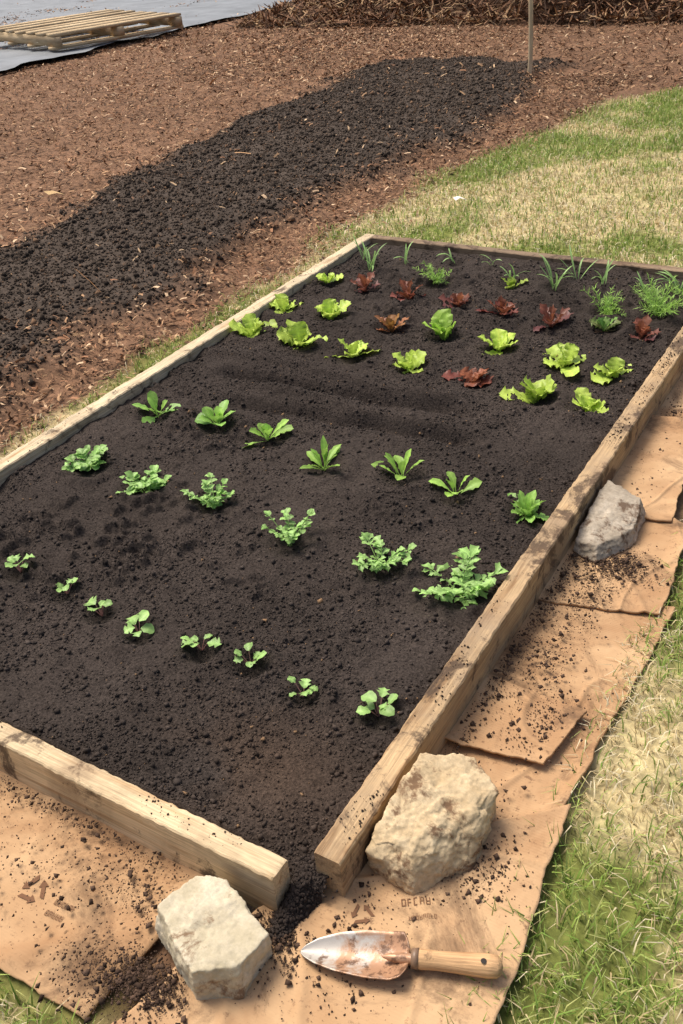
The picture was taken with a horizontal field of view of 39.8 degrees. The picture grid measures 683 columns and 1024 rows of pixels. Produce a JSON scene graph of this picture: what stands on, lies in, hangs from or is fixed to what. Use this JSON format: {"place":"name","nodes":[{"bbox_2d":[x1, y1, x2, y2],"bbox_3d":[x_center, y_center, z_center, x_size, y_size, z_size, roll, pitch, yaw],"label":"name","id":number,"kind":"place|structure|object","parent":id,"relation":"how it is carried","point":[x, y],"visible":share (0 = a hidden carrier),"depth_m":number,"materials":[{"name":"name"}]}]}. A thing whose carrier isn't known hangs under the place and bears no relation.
{"place":"outdoors","nodes":[
{"label":"outdoors","id":0,"kind":"place"},
{"bbox_2d":[0,0,682,1023],"bbox_3d":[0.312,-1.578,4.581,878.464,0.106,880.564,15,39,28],"label":"ground","id":1,"kind":"structure","parent":0,"point":[636,758],"depth_m":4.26,"materials":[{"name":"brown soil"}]},
{"bbox_2d":[0,771,204,1019],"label":"cardboard sheet","id":2,"kind":"object","parent":1,"relation":"on","point":[18,960],"visible":0.92,"depth_m":1.45,"materials":[{"name":"brown cardboard"}]},
{"bbox_2d":[0,720,291,910],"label":"wooden board","id":3,"kind":"object","parent":1,"relation":"on","point":[254,876],"visible":0.95,"depth_m":1.48,"materials":[{"name":"brown wood"}]},
{"bbox_2d":[0,0,291,70],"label":"ground tarp","id":4,"kind":"object","parent":1,"relation":"on","point":[192,13],"visible":0.64,"depth_m":12.65,"materials":[{"name":"white plastic"}]},
{"bbox_2d":[0,9,183,49],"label":"wooden pallet","id":5,"kind":"object","parent":4,"relation":"on","point":[51,32],"visible":1,"depth_m":10.36,"materials":[{"name":"brown wood"}]},
{"bbox_2d":[0,234,375,485],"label":"wooden board","id":6,"kind":"object","parent":1,"relation":"on","point":[103,406],"visible":0.45,"depth_m":2.82,"materials":[{"name":"brown wood"}]},
{"bbox_2d":[44,75,463,291],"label":"dry leaves and twigs","id":7,"kind":"object","parent":1,"relation":"on","point":[53,192],"visible":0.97,"depth_m":4.87,"materials":[{"name":"brown plant"}]},
{"bbox_2d":[11,62,551,340],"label":"wood chips","id":8,"kind":"object","parent":1,"relation":"on","point":[80,334],"visible":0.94,"depth_m":5.06,"materials":[{"name":"brown wood"}]},
{"bbox_2d":[0,55,578,424],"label":"compost strip clods","id":9,"kind":"object","parent":1,"relation":"on","point":[109,226],"visible":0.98,"depth_m":4.85,"materials":[{"name":"black soil"}]},
{"bbox_2d":[111,804,570,1023],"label":"cardboard sheet","id":10,"kind":"object","parent":1,"relation":"on","point":[419,999],"visible":0.72,"depth_m":1.32,"materials":[{"name":"brown cardboard"}]},
{"bbox_2d":[156,875,271,999],"bbox_3d":[-0.180,0.603,1.335,0.122,0.072,0.172,-26,39,-28],"label":"stone block","id":11,"kind":"object","parent":10,"relation":"on","point":[213,933],"depth_m":1.30,"materials":[{"name":"stone"}]},
{"bbox_2d":[300,930,502,979],"bbox_3d":[0.080,0.610,1.296,0.281,0.032,0.072,1,34,10],"label":"garden trowel","id":12,"kind":"object","parent":10,"relation":"on","point":[378,954],"visible":1,"depth_m":1.30,"materials":[{"name":"metal"}]},
{"bbox_2d":[365,752,498,895],"bbox_3d":[0.150,0.472,1.454,0.145,0.104,0.230,15,39,28],"label":"limestone rock","id":13,"kind":"object","parent":10,"relation":"on","point":[435,821],"visible":1,"depth_m":1.42,"materials":[{"name":"beige stone"}]},
{"bbox_2d":[0,238,682,944],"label":"bed soil","id":14,"kind":"structure","parent":1,"relation":"on","point":[294,784],"depth_m":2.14,"materials":[{"name":"black soil"}]},
{"bbox_2d":[5,553,34,572],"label":"seedling plant","id":15,"kind":"object","parent":14,"relation":"on","point":[12,559],"visible":1,"depth_m":2.08,"materials":[{"name":"green plant"}]},
{"bbox_2d":[55,577,77,593],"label":"seedling plant","id":16,"kind":"object","parent":14,"relation":"on","point":[62,587],"visible":1,"depth_m":2.01,"materials":[{"name":"green plant"}]},
{"bbox_2d":[61,444,107,471],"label":"pea shoot plant","id":17,"kind":"object","parent":14,"relation":"on","point":[91,460],"visible":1,"depth_m":2.42,"materials":[{"name":"green plant"}]},
{"bbox_2d":[84,596,112,616],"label":"seedling plant","id":18,"kind":"object","parent":14,"relation":"on","point":[106,603],"visible":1,"depth_m":1.94,"materials":[{"name":"green plant"}]},
{"bbox_2d":[124,610,154,636],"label":"seedling plant","id":19,"kind":"object","parent":14,"relation":"on","point":[143,615],"visible":1,"depth_m":1.86,"materials":[{"name":"green plant"}]},
{"bbox_2d":[116,465,171,494],"bbox_3d":[-0.491,-0.076,2.326,0.145,0.059,0.113,-18,36,-19],"label":"pea shoot plant","id":20,"kind":"object","parent":14,"relation":"on","point":[153,482],"visible":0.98,"depth_m":2.33,"materials":[{"name":"green plant"}]},
{"bbox_2d":[132,391,180,422],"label":"spinach plant","id":21,"kind":"object","parent":14,"relation":"on","point":[152,398],"visible":1,"depth_m":2.65,"materials":[{"name":"green plant"}]},
{"bbox_2d":[181,634,220,650],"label":"seedling plant","id":22,"kind":"object","parent":14,"relation":"on","point":[191,641],"visible":1,"depth_m":1.80,"materials":[{"name":"green plant"}]},
{"bbox_2d":[180,472,234,509],"bbox_3d":[-0.319,-0.038,2.236,0.108,0.071,0.118,-28,40,-30],"label":"pea shoot plant","id":23,"kind":"object","parent":14,"relation":"on","point":[214,501],"visible":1,"depth_m":2.23,"materials":[{"name":"green plant"}]},
{"bbox_2d":[195,400,234,426],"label":"spinach plant","id":24,"kind":"object","parent":14,"relation":"on","point":[205,415],"visible":1,"depth_m":2.56,"materials":[{"name":"green plant"}]},
{"bbox_2d":[233,642,266,666],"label":"seedling plant","id":25,"kind":"object","parent":14,"relation":"on","point":[247,646],"visible":1,"depth_m":1.76,"materials":[{"name":"green plant"}]},
{"bbox_2d":[228,313,277,337],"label":"lettuce plant","id":26,"kind":"object","parent":14,"relation":"on","point":[252,324],"visible":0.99,"depth_m":3.08,"materials":[{"name":"green plant"}]},
{"bbox_2d":[244,419,293,446],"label":"spinach plant","id":27,"kind":"object","parent":14,"relation":"on","point":[265,429],"visible":1,"depth_m":2.48,"materials":[{"name":"green plant"}]},
{"bbox_2d":[269,293,301,313],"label":"lettuce plant","id":28,"kind":"object","parent":14,"relation":"on","point":[281,301],"visible":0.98,"depth_m":3.22,"materials":[{"name":"green plant"}]},
{"bbox_2d":[261,508,314,545],"bbox_3d":[-0.113,0.038,2.075,0.116,0.088,0.116,-4,34,1],"label":"pea shoot plant","id":29,"kind":"object","parent":14,"relation":"on","point":[292,534],"visible":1,"depth_m":2.07,"materials":[{"name":"green plant"}]},
{"bbox_2d":[276,319,327,349],"bbox_3d":[-0.131,-0.548,2.954,0.169,0.080,0.182,15,39,28],"label":"lettuce plant","id":30,"kind":"object","parent":14,"relation":"on","point":[296,333],"visible":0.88,"depth_m":2.97,"materials":[{"name":"green plant"}]},
{"bbox_2d":[287,676,317,696],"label":"seedling plant","id":31,"kind":"object","parent":14,"relation":"on","point":[304,683],"visible":1,"depth_m":1.70,"materials":[{"name":"green plant"}]},
{"bbox_2d":[299,436,340,469],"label":"spinach plant","id":32,"kind":"object","parent":14,"relation":"on","point":[313,455],"visible":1,"depth_m":2.35,"materials":[{"name":"green plant"}]},
{"bbox_2d":[316,272,342,282],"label":"lettuce plant","id":33,"kind":"object","parent":14,"relation":"on","point":[323,277],"visible":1,"depth_m":3.39,"materials":[{"name":"green plant"}]},
{"bbox_2d":[314,298,350,319],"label":"lettuce plant","id":34,"kind":"object","parent":14,"relation":"on","point":[329,309],"visible":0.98,"depth_m":3.13,"materials":[{"name":"green plant"}]},
{"bbox_2d":[324,338,379,357],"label":"lettuce plant","id":35,"kind":"object","parent":14,"relation":"on","point":[354,348],"visible":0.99,"depth_m":2.87,"materials":[{"name":"green plant"}]},
{"bbox_2d":[350,234,376,258],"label":"onion plant","id":36,"kind":"object","parent":14,"relation":"on","point":[356,243],"visible":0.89,"depth_m":3.58,"materials":[{"name":"green plant"}]},
{"bbox_2d":[349,271,379,292],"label":"red lettuce plant","id":37,"kind":"object","parent":14,"relation":"on","point":[362,281],"visible":0.98,"depth_m":3.30,"materials":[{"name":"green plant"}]},
{"bbox_2d":[357,240,384,270],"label":"onion plant","id":38,"kind":"object","parent":14,"relation":"on","point":[369,262],"visible":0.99,"depth_m":3.50,"materials":[{"name":"green plant"}]},
{"bbox_2d":[356,687,397,716],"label":"seedling plant","id":39,"kind":"object","parent":14,"relation":"on","point":[370,698],"visible":1,"depth_m":1.63,"materials":[{"name":"green plant"}]},
{"bbox_2d":[352,532,416,572],"bbox_3d":[0.088,0.092,1.979,0.133,0.071,0.127,6,35,16],"label":"arugula plant","id":40,"kind":"object","parent":14,"relation":"on","point":[378,565],"visible":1,"depth_m":1.98,"materials":[{"name":"green plant"}]},
{"bbox_2d":[375,313,408,332],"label":"red lettuce plant","id":41,"kind":"object","parent":14,"relation":"on","point":[389,322],"visible":0.98,"depth_m":3.00,"materials":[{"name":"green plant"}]},
{"bbox_2d":[371,449,423,479],"bbox_3d":[0.134,-0.113,2.266,0.076,0.072,0.120,-22,37,-24],"label":"spinach plant","id":42,"kind":"object","parent":14,"relation":"on","point":[401,462],"visible":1,"depth_m":2.27,"materials":[{"name":"green plant"}]},
{"bbox_2d":[395,242,411,262],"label":"onion plant","id":43,"kind":"object","parent":14,"relation":"on","point":[406,253],"visible":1,"depth_m":3.49,"materials":[{"name":"green plant"}]},
{"bbox_2d":[390,278,424,300],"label":"red lettuce plant","id":44,"kind":"object","parent":14,"relation":"on","point":[406,288],"visible":0.91,"depth_m":3.23,"materials":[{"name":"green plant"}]},
{"bbox_2d":[392,349,426,373],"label":"lettuce plant","id":45,"kind":"object","parent":14,"relation":"on","point":[412,360],"visible":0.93,"depth_m":2.77,"materials":[{"name":"green plant"}]},
{"bbox_2d":[413,262,451,284],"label":"dill plant","id":46,"kind":"object","parent":14,"relation":"on","point":[439,279],"visible":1,"depth_m":3.32,"materials":[{"name":"green plant"}]},
{"bbox_2d":[422,309,455,340],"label":"lettuce plant","id":47,"kind":"object","parent":14,"relation":"on","point":[441,323],"visible":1,"depth_m":2.94,"materials":[{"name":"green plant"}]},
{"bbox_2d":[438,248,454,262],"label":"onion plant","id":48,"kind":"object","parent":14,"relation":"on","point":[449,255],"visible":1,"depth_m":3.47,"materials":[{"name":"green plant"}]},
{"bbox_2d":[439,292,470,307],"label":"red lettuce plant","id":49,"kind":"object","parent":14,"relation":"on","point":[458,299],"visible":0.99,"depth_m":3.15,"materials":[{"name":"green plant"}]},
{"bbox_2d":[429,471,481,496],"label":"spinach plant","id":50,"kind":"object","parent":14,"relation":"on","point":[475,482],"visible":0.98,"depth_m":2.20,"materials":[{"name":"green plant"}]},
{"bbox_2d":[412,544,507,608],"bbox_3d":[0.233,0.127,1.899,0.185,0.090,0.168,15,39,28],"label":"arugula plant","id":51,"kind":"object","parent":14,"relation":"on","point":[472,587],"visible":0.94,"depth_m":1.89,"materials":[{"name":"green plant"}]},
{"bbox_2d":[442,367,493,386],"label":"red lettuce plant","id":52,"kind":"object","parent":14,"relation":"on","point":[470,377],"visible":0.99,"depth_m":2.67,"materials":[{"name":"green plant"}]},
{"bbox_2d":[477,328,517,354],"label":"lettuce plant","id":53,"kind":"object","parent":14,"relation":"on","point":[501,338],"visible":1,"depth_m":2.83,"materials":[{"name":"green plant"}]},
{"bbox_2d":[477,296,518,315],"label":"red lettuce plant","id":54,"kind":"object","parent":14,"relation":"on","point":[502,307],"visible":0.99,"depth_m":3.05,"materials":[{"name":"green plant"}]},
{"bbox_2d":[501,276,527,288],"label":"lettuce plant","id":55,"kind":"object","parent":14,"relation":"on","point":[510,282],"visible":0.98,"depth_m":3.22,"materials":[{"name":"green plant"}]},
{"bbox_2d":[500,264,529,277],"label":"onion plant","id":56,"kind":"object","parent":14,"relation":"on","point":[509,275],"visible":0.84,"depth_m":3.24,"materials":[{"name":"green plant"}]},
{"bbox_2d":[499,374,556,402],"bbox_3d":[0.506,-0.330,2.561,0.159,0.077,0.092,-4,34,1],"label":"lettuce plant","id":57,"kind":"object","parent":14,"relation":"on","point":[536,391],"visible":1,"depth_m":2.56,"materials":[{"name":"green plant"}]},
{"bbox_2d":[507,490,548,523],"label":"spinach plant","id":58,"kind":"object","parent":14,"relation":"on","point":[528,504],"visible":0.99,"depth_m":2.11,"materials":[{"name":"green plant"}]},
{"bbox_2d":[533,303,572,331],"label":"red lettuce plant","id":59,"kind":"object","parent":14,"relation":"on","point":[548,313],"visible":1,"depth_m":2.96,"materials":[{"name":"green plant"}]},
{"bbox_2d":[539,254,572,290],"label":"onion plant","id":60,"kind":"object","parent":14,"relation":"on","point":[557,280],"visible":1,"depth_m":3.18,"materials":[{"name":"green plant"}]},
{"bbox_2d":[543,343,585,376],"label":"lettuce plant","id":61,"kind":"object","parent":14,"relation":"on","point":[567,353],"visible":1,"depth_m":2.72,"materials":[{"name":"green plant"}]},
{"bbox_2d":[556,244,596,279],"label":"onion plant","id":62,"kind":"object","parent":14,"relation":"on","point":[573,264],"visible":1,"depth_m":3.22,"materials":[{"name":"green plant"}]},
{"bbox_2d":[572,387,608,412],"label":"lettuce plant","id":63,"kind":"object","parent":14,"relation":"on","point":[587,403],"visible":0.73,"depth_m":2.50,"materials":[{"name":"green plant"}]},
{"bbox_2d":[581,285,625,315],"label":"dill plant","id":64,"kind":"object","parent":14,"relation":"on","point":[606,306],"visible":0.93,"depth_m":3.00,"materials":[{"name":"green plant"}]},
{"bbox_2d":[588,314,620,332],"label":"plant","id":65,"kind":"object","parent":14,"relation":"on","point":[604,323],"visible":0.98,"depth_m":2.90,"materials":[{"name":"green plant"}]},
{"bbox_2d":[593,258,616,283],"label":"onion plant","id":66,"kind":"object","parent":14,"relation":"on","point":[606,274],"visible":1,"depth_m":3.13,"materials":[{"name":"green plant"}]},
{"bbox_2d":[590,357,631,384],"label":"lettuce plant","id":67,"kind":"object","parent":14,"relation":"on","point":[615,366],"visible":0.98,"depth_m":2.64,"materials":[{"name":"green plant"}]},
{"bbox_2d":[622,314,659,340],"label":"red lettuce plant","id":68,"kind":"object","parent":14,"relation":"on","point":[642,327],"visible":0.97,"depth_m":2.83,"materials":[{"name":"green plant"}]},
{"bbox_2d":[635,272,662,289],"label":"onion plant","id":69,"kind":"object","parent":14,"relation":"on","point":[640,280],"visible":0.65,"depth_m":3.09,"materials":[{"name":"green plant"}]},
{"bbox_2d":[628,271,682,316],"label":"dill plant","id":70,"kind":"object","parent":14,"relation":"on","point":[656,303],"visible":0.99,"depth_m":2.94,"materials":[{"name":"green plant"}]},
{"bbox_2d":[654,269,682,292],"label":"onion plant","id":71,"kind":"object","parent":14,"relation":"on","point":[669,274],"visible":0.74,"depth_m":3.06,"materials":[{"name":"green plant"}]},
{"bbox_2d":[671,286,682,296],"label":"dill plant","id":72,"kind":"object","parent":14,"relation":"on","point":[679,291],"visible":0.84,"depth_m":2.99,"materials":[{"name":"green plant"}]},
{"bbox_2d":[0,380,682,1023],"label":"spilled soil crumbs","id":73,"kind":"object","parent":1,"relation":"on","point":[148,976],"visible":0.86,"depth_m":1.42,"materials":[{"name":"black soil"}]},
{"bbox_2d":[224,0,682,28],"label":"brush pile","id":74,"kind":"object","parent":1,"relation":"on","point":[321,13],"visible":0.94,"depth_m":9.58,"materials":[{"name":"brown wood"}]},
{"bbox_2d":[315,326,682,896],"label":"wooden board","id":75,"kind":"object","parent":1,"relation":"on","point":[341,859],"visible":0.86,"depth_m":1.76,"materials":[{"name":"brown wood"}]},
{"bbox_2d":[371,235,682,278],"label":"wooden board","id":76,"kind":"object","parent":1,"relation":"on","point":[586,262],"visible":0.33,"depth_m":3.44,"materials":[{"name":"brown wood"}]},
{"bbox_2d":[528,0,532,73],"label":"wooden stake","id":77,"kind":"object","parent":1,"relation":"on","point":[530,53],"visible":0.86,"depth_m":6.70,"materials":[{"name":"grey wood"}]},
{"bbox_2d":[440,600,674,820],"bbox_3d":[0.373,0.338,1.719,0.280,0.019,0.699,15,39,28],"label":"cardboard sheet","id":78,"kind":"object","parent":1,"relation":"on","point":[528,800],"visible":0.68,"depth_m":1.75,"materials":[{"name":"brown cardboard"}]},
{"bbox_2d":[444,673,586,764],"bbox_3d":[0.298,0.368,1.663,0.221,0.017,0.196,15,39,28],"label":"cardboard sheet","id":79,"kind":"object","parent":78,"relation":"on","point":[495,744],"visible":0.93,"depth_m":1.66,"materials":[{"name":"brown cardboard"}]},
{"bbox_2d":[537,518,682,614],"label":"cardboard sheet","id":80,"kind":"object","parent":1,"relation":"on","point":[638,598],"visible":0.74,"depth_m":1.98,"materials":[{"name":"brown cardboard"}]},
{"bbox_2d":[573,481,645,560],"bbox_3d":[0.605,0.019,2.104,0.120,0.060,0.260,15,39,28],"label":"grey stone","id":81,"kind":"object","parent":80,"relation":"on","point":[613,522],"visible":1,"depth_m":2.07,"materials":[{"name":"grey stone"}]},
{"bbox_2d":[611,415,682,521],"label":"cardboard sheet","id":82,"kind":"object","parent":1,"relation":"on","point":[660,505],"visible":0.77,"depth_m":2.31,"materials":[{"name":"brown cardboard"}]},
{"bbox_2d":[656,373,682,418],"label":"cardboard sheet","id":83,"kind":"object","parent":1,"relation":"on","point":[677,390],"visible":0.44,"depth_m":2.60,"materials":[{"name":"brown cardboard"}]},
{"bbox_2d":[0,84,682,1023],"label":"grass","id":84,"kind":"structure","parent":0,"point":[566,138],"depth_m":3.59,"materials":[{"name":"green plant"}]}
]}

